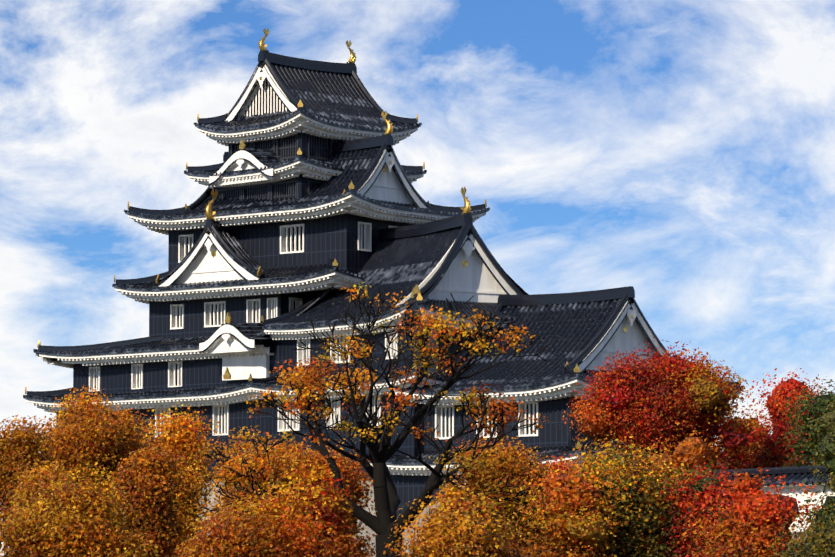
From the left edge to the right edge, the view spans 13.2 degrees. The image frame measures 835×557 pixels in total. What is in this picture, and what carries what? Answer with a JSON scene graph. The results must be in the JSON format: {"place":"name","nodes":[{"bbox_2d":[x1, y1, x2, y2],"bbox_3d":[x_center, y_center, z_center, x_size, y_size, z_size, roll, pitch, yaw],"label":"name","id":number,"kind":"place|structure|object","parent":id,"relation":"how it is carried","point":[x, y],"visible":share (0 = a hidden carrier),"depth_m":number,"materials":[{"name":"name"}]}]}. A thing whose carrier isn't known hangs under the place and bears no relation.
{"place":"outdoors","nodes":[
{"label":"outdoors","id":0,"kind":"place"},
{"bbox_2d":[0,0,834,555],"label":"sky","id":1,"kind":"structure","parent":0,"point":[681,153],"materials":[{"name":"blue"}]},
{"bbox_2d":[709,465,834,544],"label":"boundary wall","id":2,"kind":"structure","parent":0,"point":[796,475],"depth_m":110.27,"materials":[{"name":"white paint"}]},
{"bbox_3d":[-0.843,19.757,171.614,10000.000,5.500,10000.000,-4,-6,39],"label":"ground","id":3,"kind":"structure","parent":0,"visible":0},
{"bbox_2d":[0,414,59,556],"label":"tree","id":4,"kind":"object","parent":3,"relation":"on","point":[19,453],"visible":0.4,"depth_m":112.47,"materials":[{"name":"orange plant"}]},
{"bbox_2d":[0,460,78,556],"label":"tree","id":5,"kind":"object","parent":3,"relation":"on","point":[33,478],"visible":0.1,"depth_m":94.75,"materials":[{"name":"orange plant"}]},
{"bbox_2d":[0,461,162,556],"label":"tree","id":6,"kind":"object","parent":3,"relation":"on","point":[61,523],"visible":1,"depth_m":83.81,"materials":[{"name":"orange plant"}]},
{"bbox_2d":[33,385,158,514],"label":"tree","id":7,"kind":"object","parent":3,"relation":"on","point":[93,434],"visible":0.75,"depth_m":117.23,"materials":[{"name":"orange plant"}]},
{"bbox_2d":[105,445,190,556],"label":"tree","id":8,"kind":"object","parent":3,"relation":"on","point":[153,477],"visible":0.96,"depth_m":98.36,"materials":[{"name":"orange plant"}]},
{"bbox_2d":[116,403,221,556],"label":"tree","id":9,"kind":"object","parent":3,"relation":"on","point":[185,445],"visible":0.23,"depth_m":113.15,"materials":[{"name":"orange plant"}]},
{"bbox_2d":[166,476,346,556],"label":"tree","id":10,"kind":"object","parent":3,"relation":"on","point":[255,531],"visible":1,"depth_m":82.98,"materials":[{"name":"orange plant"}]},
{"bbox_2d":[206,427,318,527],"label":"tree","id":11,"kind":"object","parent":3,"relation":"on","point":[277,471],"visible":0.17,"depth_m":106.75,"materials":[{"name":"orange plant"}]},
{"bbox_2d":[267,444,361,556],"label":"tree","id":12,"kind":"object","parent":3,"relation":"on","point":[328,516],"visible":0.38,"depth_m":97.00,"materials":[{"name":"orange plant"}]},
{"bbox_2d":[297,437,375,556],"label":"tree","id":13,"kind":"object","parent":3,"relation":"on","point":[349,472],"visible":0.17,"depth_m":108.68,"materials":[{"name":"orange plant"}]},
{"bbox_2d":[193,282,548,556],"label":"tree","id":14,"kind":"object","parent":3,"relation":"on","point":[382,522],"visible":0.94,"depth_m":101.31,"materials":[{"name":"orange plant"}]},
{"bbox_2d":[13,28,742,556],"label":"castle","id":15,"kind":"structure","parent":3,"relation":"on","point":[295,216],"depth_m":171.38,"materials":[{"name":"black paint"}]},
{"bbox_2d":[383,482,542,556],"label":"tree","id":16,"kind":"object","parent":3,"relation":"on","point":[455,526],"visible":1,"depth_m":81.99,"materials":[{"name":"orange plant"}]},
{"bbox_2d":[416,430,565,556],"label":"tree","id":17,"kind":"object","parent":3,"relation":"on","point":[504,461],"visible":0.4,"depth_m":110.60,"materials":[{"name":"orange plant"}]},
{"bbox_2d":[541,453,581,474],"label":"tree","id":18,"kind":"object","parent":3,"relation":"on","point":[562,465],"depth_m":133.73,"materials":[{"name":"orange plant"}]},
{"bbox_2d":[510,455,638,556],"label":"tree","id":19,"kind":"object","parent":3,"relation":"on","point":[575,523],"visible":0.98,"depth_m":88.87,"materials":[{"name":"orange plant"}]},
{"bbox_2d":[544,435,687,556],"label":"tree","id":20,"kind":"object","parent":3,"relation":"on","point":[634,475],"visible":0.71,"depth_m":90.65,"materials":[{"name":"yellow plant"}]},
{"bbox_2d":[561,337,758,467],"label":"tree","id":21,"kind":"object","parent":3,"relation":"on","point":[642,403],"visible":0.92,"depth_m":118.31,"materials":[{"name":"red plant"}]},
{"bbox_2d":[632,421,732,554],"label":"tree","id":22,"kind":"object","parent":3,"relation":"on","point":[690,450],"visible":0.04,"depth_m":94.67,"materials":[{"name":"orange plant"}]},
{"bbox_2d":[621,349,748,470],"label":"tree","id":23,"kind":"object","parent":3,"relation":"on","point":[722,461],"depth_m":124.89,"materials":[{"name":"plant"}]},
{"bbox_2d":[647,457,761,556],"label":"tree","id":24,"kind":"object","parent":3,"relation":"on","point":[696,493],"visible":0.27,"depth_m":90.81,"materials":[{"name":"red plant"}]},
{"bbox_2d":[715,404,771,469],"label":"tree","id":25,"kind":"object","parent":3,"relation":"on","point":[750,421],"visible":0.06,"depth_m":126.20,"materials":[{"name":"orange plant"}]},
{"bbox_2d":[672,466,822,556],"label":"tree","id":26,"kind":"object","parent":3,"relation":"on","point":[755,517],"visible":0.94,"depth_m":84.97,"materials":[{"name":"red plant"}]},
{"bbox_2d":[736,368,829,468],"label":"tree","id":27,"kind":"object","parent":3,"relation":"on","point":[773,455],"visible":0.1,"depth_m":122.86,"materials":[{"name":"red plant"}]},
{"bbox_2d":[764,506,834,556],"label":"tree","id":28,"kind":"object","parent":3,"relation":"on","point":[821,543],"visible":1,"depth_m":80.99,"materials":[{"name":"green plant"}]},
{"bbox_2d":[775,376,834,466],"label":"tree","id":29,"kind":"object","parent":3,"relation":"on","point":[819,403],"visible":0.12,"depth_m":116.58,"materials":[{"name":"green plant"}]},
{"bbox_2d":[793,395,834,541],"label":"tree","id":30,"kind":"object","parent":3,"relation":"on","point":[826,423],"visible":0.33,"depth_m":98.76,"materials":[{"name":"green plant"}]}
]}

